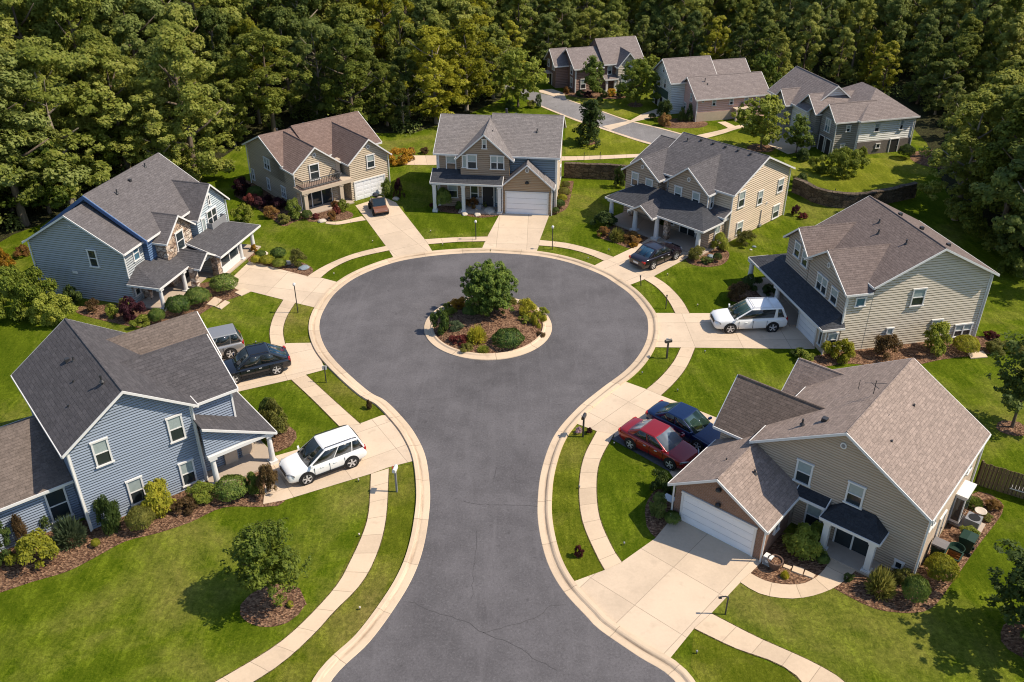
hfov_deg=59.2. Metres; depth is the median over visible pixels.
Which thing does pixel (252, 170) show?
window
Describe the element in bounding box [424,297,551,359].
kerb
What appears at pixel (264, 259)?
shrub
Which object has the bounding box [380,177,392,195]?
shrub
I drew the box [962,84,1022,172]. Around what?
forest tree
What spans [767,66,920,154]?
grey hipped house
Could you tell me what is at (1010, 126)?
forest tree
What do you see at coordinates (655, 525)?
mulch bed
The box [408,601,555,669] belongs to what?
road crack
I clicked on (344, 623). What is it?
verge
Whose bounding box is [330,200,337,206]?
shrub
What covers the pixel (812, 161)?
shrub
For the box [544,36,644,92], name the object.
brick red house
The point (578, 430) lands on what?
flower clump
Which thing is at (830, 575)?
path
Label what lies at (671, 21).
forest tree
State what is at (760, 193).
window
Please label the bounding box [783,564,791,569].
stepping stone
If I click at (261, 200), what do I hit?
shrub
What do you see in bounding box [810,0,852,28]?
forest tree
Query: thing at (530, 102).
shrub
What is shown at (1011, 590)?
lawn tree
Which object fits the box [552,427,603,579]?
verge
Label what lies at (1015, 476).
board fence
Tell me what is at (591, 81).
lawn tree
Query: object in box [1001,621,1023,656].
mulch bed
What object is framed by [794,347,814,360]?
shrub
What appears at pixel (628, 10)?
forest tree
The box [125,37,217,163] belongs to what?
forest tree
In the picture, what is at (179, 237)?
window
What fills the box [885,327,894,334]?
window
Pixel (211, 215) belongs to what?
window
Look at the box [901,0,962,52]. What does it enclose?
forest tree
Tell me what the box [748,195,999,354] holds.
beige house
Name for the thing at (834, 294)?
window
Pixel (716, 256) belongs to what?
shrub
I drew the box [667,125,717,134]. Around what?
lawn
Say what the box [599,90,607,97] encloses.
shrub
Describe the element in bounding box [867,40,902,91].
forest tree
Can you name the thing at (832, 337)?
window
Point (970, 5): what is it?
forest tree
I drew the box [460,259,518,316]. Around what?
island tree
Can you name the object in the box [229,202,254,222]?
shrub
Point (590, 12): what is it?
forest tree
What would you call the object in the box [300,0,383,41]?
forest tree
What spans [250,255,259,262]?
shrub
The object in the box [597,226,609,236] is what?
shrub
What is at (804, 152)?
shrub
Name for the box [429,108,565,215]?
brown house
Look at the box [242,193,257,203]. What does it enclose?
shrub
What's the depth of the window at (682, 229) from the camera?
73.56 m
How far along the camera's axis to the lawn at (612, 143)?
92.91 m
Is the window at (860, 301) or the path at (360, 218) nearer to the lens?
the window at (860, 301)
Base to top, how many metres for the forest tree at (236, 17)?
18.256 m
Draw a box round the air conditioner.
[948,511,985,535]
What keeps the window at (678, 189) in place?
in the taupe house at (691, 190)
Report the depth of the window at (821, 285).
58.97 m
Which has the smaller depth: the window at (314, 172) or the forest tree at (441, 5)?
the window at (314, 172)
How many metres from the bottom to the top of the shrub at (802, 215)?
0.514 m
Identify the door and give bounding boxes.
[181,270,188,281]
[300,188,332,209]
[353,174,384,200]
[482,187,494,206]
[505,191,548,214]
[549,73,551,84]
[679,490,757,556]
[796,310,817,345]
[817,134,824,151]
[823,137,831,154]
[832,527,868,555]
[888,138,899,151]
[930,509,947,548]
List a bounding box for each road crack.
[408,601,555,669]
[483,605,557,632]
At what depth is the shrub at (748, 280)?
65.34 m
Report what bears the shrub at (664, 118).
on the mulch bed at (676, 123)
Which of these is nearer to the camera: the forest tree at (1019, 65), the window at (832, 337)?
the window at (832, 337)
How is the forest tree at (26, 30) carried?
on the forest floor
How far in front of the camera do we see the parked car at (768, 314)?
59.99 m
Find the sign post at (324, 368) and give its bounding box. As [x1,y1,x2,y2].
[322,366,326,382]
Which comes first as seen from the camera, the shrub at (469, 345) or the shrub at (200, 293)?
the shrub at (469, 345)
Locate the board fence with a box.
[974,460,1023,498]
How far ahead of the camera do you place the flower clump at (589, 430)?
50.70 m
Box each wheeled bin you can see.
[928,536,949,563]
[958,529,978,556]
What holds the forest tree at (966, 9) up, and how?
on the forest floor
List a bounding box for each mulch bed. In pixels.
[0,472,284,592]
[76,280,239,327]
[235,180,304,225]
[240,584,306,626]
[247,253,312,275]
[272,426,296,451]
[304,209,352,221]
[437,205,498,216]
[550,181,573,215]
[564,90,625,98]
[600,225,647,247]
[628,102,642,106]
[645,489,678,536]
[657,118,707,127]
[686,248,728,266]
[730,288,760,301]
[747,144,773,151]
[751,533,826,583]
[811,336,1000,365]
[834,491,1002,612]
[910,149,957,169]
[996,420,1023,435]
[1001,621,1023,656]
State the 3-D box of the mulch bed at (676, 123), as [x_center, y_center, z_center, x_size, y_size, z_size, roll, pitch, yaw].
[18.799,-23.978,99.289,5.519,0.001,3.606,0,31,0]
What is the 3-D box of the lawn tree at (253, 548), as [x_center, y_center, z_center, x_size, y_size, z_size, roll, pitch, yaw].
[-10.636,9.677,39.304,3.223,4.324,3.935,-26,40,-36]
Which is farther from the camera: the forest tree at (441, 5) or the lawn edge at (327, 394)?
the forest tree at (441, 5)
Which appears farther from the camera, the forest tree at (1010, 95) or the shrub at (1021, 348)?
the forest tree at (1010, 95)
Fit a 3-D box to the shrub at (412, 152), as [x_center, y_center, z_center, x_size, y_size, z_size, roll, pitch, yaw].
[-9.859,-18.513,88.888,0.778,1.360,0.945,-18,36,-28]
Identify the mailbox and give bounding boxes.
[392,464,397,491]
[581,412,586,436]
[664,338,671,358]
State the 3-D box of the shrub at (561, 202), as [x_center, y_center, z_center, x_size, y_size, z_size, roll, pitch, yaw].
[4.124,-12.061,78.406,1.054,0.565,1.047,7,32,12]
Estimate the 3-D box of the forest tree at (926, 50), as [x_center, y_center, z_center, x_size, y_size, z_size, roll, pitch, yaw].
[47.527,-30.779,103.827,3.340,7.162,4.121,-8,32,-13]
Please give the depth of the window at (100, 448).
42.66 m
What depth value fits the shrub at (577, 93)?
108.03 m
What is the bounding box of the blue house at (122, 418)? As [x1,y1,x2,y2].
[0,311,279,551]
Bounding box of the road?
[319,253,674,681]
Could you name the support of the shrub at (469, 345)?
on the island mulch
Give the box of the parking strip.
[612,435,670,471]
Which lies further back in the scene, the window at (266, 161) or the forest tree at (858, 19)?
the forest tree at (858, 19)
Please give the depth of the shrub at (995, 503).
45.13 m
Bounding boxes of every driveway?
[222,343,322,391]
[230,261,335,306]
[263,415,412,503]
[355,198,431,256]
[482,213,548,250]
[539,89,565,99]
[575,518,761,656]
[577,382,715,477]
[595,238,687,284]
[603,109,658,129]
[656,313,814,348]
[768,133,810,153]
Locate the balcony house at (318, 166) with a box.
[242,111,391,213]
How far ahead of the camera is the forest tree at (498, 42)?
104.07 m
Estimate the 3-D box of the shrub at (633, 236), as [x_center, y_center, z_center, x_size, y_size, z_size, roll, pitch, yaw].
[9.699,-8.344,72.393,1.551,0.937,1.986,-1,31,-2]
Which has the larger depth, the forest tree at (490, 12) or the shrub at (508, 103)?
the forest tree at (490, 12)
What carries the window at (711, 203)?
in the taupe house at (691, 190)
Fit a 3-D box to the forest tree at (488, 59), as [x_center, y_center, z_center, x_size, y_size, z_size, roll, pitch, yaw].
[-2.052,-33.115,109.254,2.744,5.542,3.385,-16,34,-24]
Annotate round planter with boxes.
[767,554,783,570]
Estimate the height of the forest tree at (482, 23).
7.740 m
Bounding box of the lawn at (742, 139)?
[709,126,777,155]
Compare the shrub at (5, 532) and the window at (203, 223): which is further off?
the window at (203, 223)
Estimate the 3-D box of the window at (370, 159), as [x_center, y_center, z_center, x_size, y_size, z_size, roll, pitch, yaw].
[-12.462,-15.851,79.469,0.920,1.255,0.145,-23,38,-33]
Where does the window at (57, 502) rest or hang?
in the blue house at (122, 418)
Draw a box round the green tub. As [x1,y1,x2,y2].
[948,542,965,558]
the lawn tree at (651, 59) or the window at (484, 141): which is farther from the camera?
the lawn tree at (651, 59)
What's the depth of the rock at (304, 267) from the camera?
68.34 m
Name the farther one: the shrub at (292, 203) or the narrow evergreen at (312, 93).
the narrow evergreen at (312, 93)
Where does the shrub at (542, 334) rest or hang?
on the island mulch
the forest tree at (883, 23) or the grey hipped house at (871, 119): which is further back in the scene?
the forest tree at (883, 23)
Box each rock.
[298,265,308,269]
[318,219,326,222]
[484,207,494,214]
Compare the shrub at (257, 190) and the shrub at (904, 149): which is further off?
the shrub at (904, 149)
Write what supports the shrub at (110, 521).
on the mulch bed at (15, 575)
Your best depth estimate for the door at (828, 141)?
90.26 m
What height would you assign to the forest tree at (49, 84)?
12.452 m
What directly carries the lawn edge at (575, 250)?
on the ground at (160, 607)
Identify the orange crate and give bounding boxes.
[943,546,963,569]
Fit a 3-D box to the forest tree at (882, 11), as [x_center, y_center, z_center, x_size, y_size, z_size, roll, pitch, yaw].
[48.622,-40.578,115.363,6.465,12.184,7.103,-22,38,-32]
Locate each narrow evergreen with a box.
[307,71,326,120]
[392,77,411,130]
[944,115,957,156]
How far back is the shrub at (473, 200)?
78.17 m
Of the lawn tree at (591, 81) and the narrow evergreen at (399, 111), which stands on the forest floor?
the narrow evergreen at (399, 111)
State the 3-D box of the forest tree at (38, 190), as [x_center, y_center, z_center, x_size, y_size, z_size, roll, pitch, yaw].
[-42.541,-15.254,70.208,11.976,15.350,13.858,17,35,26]
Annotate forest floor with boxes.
[0,0,1023,251]
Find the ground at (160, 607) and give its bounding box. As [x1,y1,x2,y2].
[0,73,1023,681]
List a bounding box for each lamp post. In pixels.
[293,283,297,312]
[718,596,728,614]
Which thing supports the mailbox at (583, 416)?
on the verge at (570, 532)
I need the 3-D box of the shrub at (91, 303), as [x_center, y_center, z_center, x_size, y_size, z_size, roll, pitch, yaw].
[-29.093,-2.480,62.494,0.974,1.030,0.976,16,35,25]
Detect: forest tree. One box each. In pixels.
[0,0,69,83]
[0,1,39,36]
[0,20,22,107]
[0,45,132,204]
[0,48,91,226]
[0,64,85,185]
[0,99,45,223]
[10,0,131,76]
[15,34,77,132]
[43,0,116,107]
[47,41,174,170]
[71,25,144,166]
[77,0,144,107]
[91,0,164,87]
[103,0,205,105]
[114,88,196,166]
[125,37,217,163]
[126,25,241,181]
[133,19,214,142]
[138,0,199,81]
[155,3,216,85]
[156,0,247,95]
[187,6,235,97]
[196,0,258,79]
[207,59,258,131]
[209,79,254,145]
[218,27,312,131]
[223,0,284,94]
[228,18,278,123]
[243,0,337,99]
[247,0,294,83]
[254,5,315,113]
[278,17,344,116]
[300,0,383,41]
[300,5,324,75]
[311,2,380,104]
[315,21,382,124]
[335,23,382,112]
[350,0,414,60]
[352,0,393,69]
[364,62,403,125]
[380,0,418,104]
[387,47,424,116]
[390,0,423,65]
[396,25,470,123]
[402,0,440,52]
[416,9,459,79]
[431,0,456,31]
[436,17,500,110]
[438,0,486,57]
[442,0,493,34]
[444,0,490,23]
[450,33,478,93]
[470,0,498,23]
[471,23,516,98]
[475,0,503,38]
[475,20,498,81]
[483,50,506,86]
[493,0,515,28]
[497,39,515,68]
[498,20,524,69]
[500,0,537,62]
[509,0,546,57]
[526,0,550,24]
[531,12,568,64]
[532,0,573,40]
[539,0,582,50]
[564,0,604,45]
[567,6,607,46]
[579,0,608,22]
[593,11,628,37]
[596,0,633,37]
[596,0,638,33]
[626,0,672,48]
[632,15,661,57]
[634,0,670,55]
[648,5,683,60]
[656,0,713,48]
[661,0,687,46]
[674,10,707,57]
[675,0,727,29]
[677,6,707,56]
[699,15,732,59]
[702,0,728,42]
[715,0,761,57]
[727,0,757,44]
[727,22,757,63]
[748,0,779,49]
[748,25,781,75]
[755,0,796,51]
[759,0,810,66]
[765,32,793,84]
[787,2,824,70]
[796,0,846,70]
[809,0,856,63]
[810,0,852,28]
[823,27,856,82]
[838,0,877,68]
[845,0,883,58]
[854,30,884,84]
[867,0,914,55]
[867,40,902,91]
[868,0,911,73]
[877,0,922,26]
[879,3,914,28]
[899,0,943,51]
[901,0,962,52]
[902,14,943,90]
[902,41,939,103]
[915,58,966,114]
[917,88,1014,221]
[928,33,997,102]
[932,0,973,60]
[937,13,982,79]
[941,81,969,120]
[942,69,1023,166]
[944,94,967,134]
[948,0,1007,84]
[950,0,1018,43]
[953,97,1023,251]
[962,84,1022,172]
[963,83,1023,214]
[966,130,1004,197]
[967,59,1023,162]
[969,137,1023,276]
[980,0,1023,71]
[980,12,1023,76]
[984,57,1023,84]
[1001,154,1017,216]
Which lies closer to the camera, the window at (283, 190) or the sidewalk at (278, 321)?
the sidewalk at (278, 321)
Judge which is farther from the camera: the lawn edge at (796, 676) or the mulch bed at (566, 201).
the mulch bed at (566, 201)
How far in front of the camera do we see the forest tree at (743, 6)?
116.18 m
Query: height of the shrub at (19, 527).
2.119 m
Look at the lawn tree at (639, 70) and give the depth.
102.86 m
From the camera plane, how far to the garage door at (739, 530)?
43.06 m
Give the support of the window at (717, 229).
in the taupe house at (691, 190)
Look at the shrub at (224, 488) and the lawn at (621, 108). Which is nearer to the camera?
the shrub at (224, 488)
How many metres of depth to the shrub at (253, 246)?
70.86 m
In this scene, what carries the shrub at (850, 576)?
on the mulch bed at (854, 588)
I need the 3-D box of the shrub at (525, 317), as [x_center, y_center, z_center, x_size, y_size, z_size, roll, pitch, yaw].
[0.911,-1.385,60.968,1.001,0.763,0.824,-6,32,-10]
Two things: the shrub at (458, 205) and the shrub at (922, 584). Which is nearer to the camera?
the shrub at (922, 584)
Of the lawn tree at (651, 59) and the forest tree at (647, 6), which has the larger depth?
the forest tree at (647, 6)
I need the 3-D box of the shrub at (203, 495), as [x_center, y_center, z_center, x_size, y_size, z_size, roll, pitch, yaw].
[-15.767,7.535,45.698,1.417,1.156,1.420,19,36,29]
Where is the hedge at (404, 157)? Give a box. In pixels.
[387,147,414,164]
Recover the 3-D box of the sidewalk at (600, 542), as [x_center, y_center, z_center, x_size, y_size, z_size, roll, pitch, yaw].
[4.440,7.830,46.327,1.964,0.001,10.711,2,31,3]
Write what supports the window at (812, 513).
in the brick fronted house at (870, 467)
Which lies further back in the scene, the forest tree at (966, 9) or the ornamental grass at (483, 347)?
the forest tree at (966, 9)
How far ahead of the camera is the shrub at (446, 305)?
62.84 m
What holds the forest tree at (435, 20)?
on the forest floor
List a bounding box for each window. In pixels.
[43,487,74,523]
[85,249,100,267]
[89,436,114,468]
[125,475,145,506]
[132,247,141,262]
[134,288,142,296]
[165,413,187,443]
[174,228,186,251]
[177,458,198,487]
[200,216,206,231]
[205,205,217,223]
[207,193,211,205]
[220,246,238,266]
[250,168,255,180]
[262,156,270,171]
[266,177,270,190]
[280,185,286,198]
[308,162,320,180]
[366,153,375,168]
[445,156,456,168]
[447,185,458,197]
[461,155,467,167]
[466,154,477,169]
[470,186,478,198]
[481,139,486,149]
[490,155,504,169]
[496,187,497,202]
[580,79,585,89]
[607,65,612,74]
[630,171,639,185]
[645,177,653,186]
[663,77,666,88]
[674,185,682,196]
[679,225,696,236]
[692,191,700,202]
[709,195,714,208]
[713,225,720,240]
[735,220,743,236]
[737,189,746,208]
[756,189,763,205]
[771,203,780,219]
[772,522,779,534]
[776,177,784,193]
[792,240,801,259]
[792,458,814,487]
[800,248,808,269]
[801,504,822,525]
[814,271,828,296]
[816,331,823,346]
[823,117,831,133]
[827,332,839,346]
[828,285,839,306]
[842,480,866,510]
[845,125,851,131]
[853,296,867,307]
[873,123,880,132]
[874,143,880,148]
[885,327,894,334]
[891,558,904,568]
[898,119,904,129]
[908,287,927,307]
[930,318,943,327]
[948,480,976,523]
[951,322,973,337]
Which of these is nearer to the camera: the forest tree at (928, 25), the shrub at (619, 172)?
the shrub at (619, 172)
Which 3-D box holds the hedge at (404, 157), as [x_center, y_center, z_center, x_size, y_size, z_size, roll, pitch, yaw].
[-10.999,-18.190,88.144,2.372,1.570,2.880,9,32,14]
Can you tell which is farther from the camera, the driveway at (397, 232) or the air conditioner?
the driveway at (397, 232)
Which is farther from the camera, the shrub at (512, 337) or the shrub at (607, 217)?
the shrub at (607, 217)
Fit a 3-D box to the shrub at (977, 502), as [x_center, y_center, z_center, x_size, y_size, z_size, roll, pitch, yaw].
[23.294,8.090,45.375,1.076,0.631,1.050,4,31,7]
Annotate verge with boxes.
[233,463,415,681]
[284,303,313,342]
[308,369,384,422]
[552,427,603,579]
[691,629,798,681]
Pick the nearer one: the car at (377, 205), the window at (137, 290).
the window at (137, 290)
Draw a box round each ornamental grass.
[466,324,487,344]
[477,344,489,352]
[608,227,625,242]
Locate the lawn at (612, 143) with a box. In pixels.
[565,122,648,155]
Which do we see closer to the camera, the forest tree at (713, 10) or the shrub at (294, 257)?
the shrub at (294, 257)
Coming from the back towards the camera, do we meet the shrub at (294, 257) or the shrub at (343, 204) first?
the shrub at (343, 204)
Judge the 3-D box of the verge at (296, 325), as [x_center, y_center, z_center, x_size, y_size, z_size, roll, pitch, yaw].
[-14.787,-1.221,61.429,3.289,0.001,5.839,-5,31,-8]
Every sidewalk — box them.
[216,468,388,681]
[270,300,294,343]
[291,375,359,425]
[307,246,388,277]
[425,237,487,243]
[539,240,611,259]
[579,431,620,569]
[645,276,688,312]
[647,347,694,394]
[695,613,843,681]
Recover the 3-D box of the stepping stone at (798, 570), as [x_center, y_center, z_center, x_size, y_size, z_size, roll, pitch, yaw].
[13.214,10.594,41.695,0.488,0.060,0.429,15,34,24]
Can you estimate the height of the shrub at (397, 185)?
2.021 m
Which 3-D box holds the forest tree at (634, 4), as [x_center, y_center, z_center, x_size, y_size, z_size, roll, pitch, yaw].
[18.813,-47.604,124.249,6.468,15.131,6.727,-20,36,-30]
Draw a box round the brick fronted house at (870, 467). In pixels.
[667,358,990,576]
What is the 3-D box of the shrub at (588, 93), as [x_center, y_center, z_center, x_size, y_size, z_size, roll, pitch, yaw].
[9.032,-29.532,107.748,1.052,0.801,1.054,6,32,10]
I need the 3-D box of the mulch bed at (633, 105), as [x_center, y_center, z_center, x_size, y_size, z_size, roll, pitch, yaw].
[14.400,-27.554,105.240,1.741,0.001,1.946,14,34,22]
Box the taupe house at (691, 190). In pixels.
[605,132,795,256]
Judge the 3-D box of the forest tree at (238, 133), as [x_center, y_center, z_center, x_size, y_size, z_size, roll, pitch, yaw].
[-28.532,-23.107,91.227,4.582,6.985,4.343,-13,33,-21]
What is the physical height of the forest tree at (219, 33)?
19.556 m
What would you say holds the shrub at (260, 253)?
on the mulch bed at (295, 269)
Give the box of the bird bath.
[975,507,986,514]
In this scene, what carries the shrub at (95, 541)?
on the mulch bed at (15, 575)
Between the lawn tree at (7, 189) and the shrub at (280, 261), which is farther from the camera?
the lawn tree at (7, 189)
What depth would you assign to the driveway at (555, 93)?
109.27 m
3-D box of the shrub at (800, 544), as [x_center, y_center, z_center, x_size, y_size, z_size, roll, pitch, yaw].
[13.977,9.263,42.416,2.552,1.634,1.992,-15,34,-24]
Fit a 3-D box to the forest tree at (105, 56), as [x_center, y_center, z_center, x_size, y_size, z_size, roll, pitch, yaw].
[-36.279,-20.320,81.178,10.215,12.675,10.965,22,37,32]
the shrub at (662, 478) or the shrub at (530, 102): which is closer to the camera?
the shrub at (662, 478)
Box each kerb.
[308,248,489,681]
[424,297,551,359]
[490,248,694,681]
[541,106,650,143]
[566,99,681,133]
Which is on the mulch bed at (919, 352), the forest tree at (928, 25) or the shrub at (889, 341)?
the shrub at (889, 341)
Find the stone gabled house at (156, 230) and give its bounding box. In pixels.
[22,153,260,310]
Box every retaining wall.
[564,162,626,180]
[791,177,917,208]
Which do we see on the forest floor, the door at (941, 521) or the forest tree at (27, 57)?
the forest tree at (27, 57)
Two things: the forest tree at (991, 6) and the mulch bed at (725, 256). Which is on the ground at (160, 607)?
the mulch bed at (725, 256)
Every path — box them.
[326,216,364,224]
[402,154,638,164]
[697,124,747,137]
[718,121,736,128]
[741,559,854,597]
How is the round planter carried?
on the mulch bed at (767, 573)
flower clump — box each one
[575,427,581,432]
[586,427,592,432]
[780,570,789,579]
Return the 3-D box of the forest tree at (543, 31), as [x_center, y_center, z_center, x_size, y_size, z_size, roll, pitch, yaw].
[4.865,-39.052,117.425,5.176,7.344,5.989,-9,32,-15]
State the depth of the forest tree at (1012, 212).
73.48 m
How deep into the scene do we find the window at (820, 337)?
57.95 m
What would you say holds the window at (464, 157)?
in the brown house at (506, 162)
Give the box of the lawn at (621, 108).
[598,100,656,118]
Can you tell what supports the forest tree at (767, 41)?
on the forest floor
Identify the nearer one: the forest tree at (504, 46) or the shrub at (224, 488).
the shrub at (224, 488)
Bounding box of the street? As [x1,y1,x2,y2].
[477,85,680,142]
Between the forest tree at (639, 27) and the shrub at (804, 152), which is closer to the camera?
the shrub at (804, 152)
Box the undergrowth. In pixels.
[1,20,1002,232]
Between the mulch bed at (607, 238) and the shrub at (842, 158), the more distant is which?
the shrub at (842, 158)
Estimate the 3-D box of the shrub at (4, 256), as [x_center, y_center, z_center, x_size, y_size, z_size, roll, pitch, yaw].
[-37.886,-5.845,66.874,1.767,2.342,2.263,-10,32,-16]
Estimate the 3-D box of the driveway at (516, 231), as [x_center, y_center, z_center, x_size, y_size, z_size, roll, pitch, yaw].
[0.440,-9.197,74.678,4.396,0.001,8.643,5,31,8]
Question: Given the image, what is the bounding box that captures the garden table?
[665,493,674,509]
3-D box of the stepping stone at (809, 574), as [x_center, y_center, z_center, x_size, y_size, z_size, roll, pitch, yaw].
[13.644,10.742,41.449,0.484,0.060,0.341,22,37,32]
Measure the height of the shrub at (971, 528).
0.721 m
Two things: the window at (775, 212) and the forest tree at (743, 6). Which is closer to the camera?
the window at (775, 212)
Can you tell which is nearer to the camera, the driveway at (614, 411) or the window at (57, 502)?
the window at (57, 502)
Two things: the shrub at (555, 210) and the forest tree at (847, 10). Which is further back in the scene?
the forest tree at (847, 10)
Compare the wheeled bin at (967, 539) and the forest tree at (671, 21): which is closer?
the wheeled bin at (967, 539)
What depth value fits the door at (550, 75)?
112.35 m
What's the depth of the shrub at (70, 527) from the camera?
42.85 m
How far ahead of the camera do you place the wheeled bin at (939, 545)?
41.73 m
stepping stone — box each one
[207,297,221,306]
[216,300,229,308]
[235,288,250,295]
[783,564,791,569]
[792,565,803,574]
[803,570,814,578]
[967,351,987,358]
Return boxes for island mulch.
[434,302,541,352]
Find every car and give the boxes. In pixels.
[207,323,244,358]
[223,342,290,383]
[279,425,366,485]
[368,194,388,215]
[618,417,699,470]
[629,241,681,269]
[645,400,720,451]
[709,297,787,333]
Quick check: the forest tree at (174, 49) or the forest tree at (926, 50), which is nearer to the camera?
the forest tree at (174, 49)
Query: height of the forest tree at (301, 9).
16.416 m
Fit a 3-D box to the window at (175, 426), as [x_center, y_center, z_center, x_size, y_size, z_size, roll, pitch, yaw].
[-16.658,4.333,44.712,0.880,1.515,0.145,-23,38,-33]
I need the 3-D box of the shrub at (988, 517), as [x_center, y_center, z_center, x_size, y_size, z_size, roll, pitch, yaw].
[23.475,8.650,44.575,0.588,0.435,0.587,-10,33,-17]
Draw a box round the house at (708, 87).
[651,55,770,121]
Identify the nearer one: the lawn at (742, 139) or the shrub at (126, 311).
the shrub at (126, 311)
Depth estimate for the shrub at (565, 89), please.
108.96 m
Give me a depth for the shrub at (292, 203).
76.01 m
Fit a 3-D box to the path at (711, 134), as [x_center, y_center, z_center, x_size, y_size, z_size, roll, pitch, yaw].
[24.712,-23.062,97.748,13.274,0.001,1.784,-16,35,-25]
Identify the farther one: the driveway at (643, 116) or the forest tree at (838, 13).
the forest tree at (838, 13)
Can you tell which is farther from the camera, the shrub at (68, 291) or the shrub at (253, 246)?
the shrub at (253, 246)
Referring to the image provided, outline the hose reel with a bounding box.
[762,552,773,566]
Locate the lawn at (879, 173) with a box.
[784,157,932,198]
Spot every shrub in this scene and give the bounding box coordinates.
[0,247,15,266]
[0,264,58,321]
[0,521,14,565]
[4,527,59,568]
[10,513,28,540]
[13,244,29,257]
[21,291,77,326]
[39,515,51,528]
[50,512,87,551]
[62,284,82,304]
[84,297,99,312]
[91,538,100,546]
[92,494,122,536]
[104,303,118,319]
[118,296,145,321]
[123,505,156,530]
[129,314,150,326]
[140,478,176,518]
[147,308,164,321]
[164,294,190,312]
[169,495,197,515]
[184,286,211,304]
[185,481,214,504]
[208,272,238,291]
[212,474,248,501]
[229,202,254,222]
[231,176,251,196]
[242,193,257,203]
[246,185,263,195]
[246,471,262,494]
[250,196,266,207]
[250,244,257,251]
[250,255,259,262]
[255,250,265,256]
[255,463,277,497]
[258,397,277,420]
[259,255,274,263]
[259,397,288,441]
[263,205,279,218]
[264,194,272,204]
[267,196,287,208]
[270,247,286,257]
[272,258,286,266]
[278,213,289,224]
[285,197,301,219]
[286,600,293,607]
[289,248,306,266]
[301,210,312,217]
[312,213,319,218]
[327,210,335,220]
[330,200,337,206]
[332,204,340,213]
[338,198,349,211]
[366,399,371,408]
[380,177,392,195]
[393,178,404,198]
[409,147,415,159]
[420,147,428,153]
[429,307,449,335]
[436,187,451,204]
[442,302,450,309]
[443,307,457,316]
[448,334,468,345]
[449,296,464,309]
[449,320,464,331]
[455,201,461,209]
[460,342,473,352]
[462,305,478,314]
[465,197,478,208]
[491,327,524,348]
[505,100,514,108]
[508,297,517,304]
[518,298,537,317]
[518,314,531,322]
[526,100,535,107]
[530,310,546,328]
[535,93,541,106]
[537,331,545,336]
[539,306,548,314]
[552,207,559,212]
[556,199,564,206]
[557,194,567,199]
[558,187,570,194]
[560,181,569,186]
[563,86,569,93]
[574,545,584,557]
[575,90,585,96]
[584,91,591,96]
[589,210,617,226]
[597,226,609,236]
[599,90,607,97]
[607,88,615,96]
[613,165,624,186]
[616,90,623,96]
[623,230,641,243]
[629,242,637,247]
[648,113,655,117]
[648,491,666,518]
[649,468,672,494]
[656,99,672,115]
[658,112,671,125]
[663,510,681,524]
[677,107,685,120]
[685,103,693,120]
[688,245,705,260]
[700,256,713,264]
[711,232,728,250]
[713,253,721,259]
[727,281,749,300]
[735,230,756,246]
[741,273,762,290]
[762,283,775,296]
[781,520,827,560]
[791,204,800,214]
[792,173,807,183]
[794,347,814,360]
[796,148,809,160]
[798,212,806,218]
[807,154,831,172]
[815,553,830,563]
[821,338,855,364]
[827,146,870,177]
[843,572,854,581]
[858,146,867,157]
[864,565,898,601]
[873,333,902,360]
[892,568,920,588]
[898,144,915,155]
[901,575,931,602]
[923,321,952,356]
[923,552,959,582]
[952,334,980,352]
[960,525,980,534]
[968,496,984,511]
[981,512,993,522]
[982,330,1000,339]
[984,498,1003,510]
[985,338,1007,355]
[996,247,1023,277]
[1006,340,1023,354]
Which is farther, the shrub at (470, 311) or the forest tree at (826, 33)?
the forest tree at (826, 33)
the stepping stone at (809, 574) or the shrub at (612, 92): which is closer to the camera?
the stepping stone at (809, 574)
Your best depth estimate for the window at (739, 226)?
72.88 m
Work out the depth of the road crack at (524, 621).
39.18 m
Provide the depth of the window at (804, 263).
60.83 m
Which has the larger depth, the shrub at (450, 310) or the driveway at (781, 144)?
the driveway at (781, 144)
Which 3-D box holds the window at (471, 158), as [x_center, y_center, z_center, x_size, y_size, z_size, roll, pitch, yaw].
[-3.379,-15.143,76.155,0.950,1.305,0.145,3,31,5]
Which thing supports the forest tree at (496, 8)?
on the forest floor
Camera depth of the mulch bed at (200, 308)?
62.92 m
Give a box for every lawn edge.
[214,468,389,681]
[269,300,294,343]
[292,374,360,425]
[308,246,388,276]
[433,236,487,243]
[538,240,612,260]
[578,431,621,569]
[644,276,689,312]
[648,347,694,394]
[694,613,844,681]
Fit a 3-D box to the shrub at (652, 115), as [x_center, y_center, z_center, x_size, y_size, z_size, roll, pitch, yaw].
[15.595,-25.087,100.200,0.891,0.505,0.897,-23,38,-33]
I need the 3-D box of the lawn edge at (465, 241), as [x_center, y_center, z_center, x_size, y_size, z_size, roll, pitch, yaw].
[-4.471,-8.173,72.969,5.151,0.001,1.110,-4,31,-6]
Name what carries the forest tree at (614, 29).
on the forest floor
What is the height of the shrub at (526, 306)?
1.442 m
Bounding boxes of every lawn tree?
[0,141,77,213]
[0,152,51,211]
[70,107,131,178]
[220,517,313,604]
[489,46,548,106]
[572,99,604,147]
[580,55,604,97]
[614,58,661,104]
[642,54,659,89]
[731,94,795,148]
[753,52,782,87]
[785,113,815,152]
[984,330,1023,427]
[987,539,1023,660]
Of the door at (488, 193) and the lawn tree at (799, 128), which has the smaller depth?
the door at (488, 193)
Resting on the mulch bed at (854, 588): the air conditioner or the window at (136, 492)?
the air conditioner

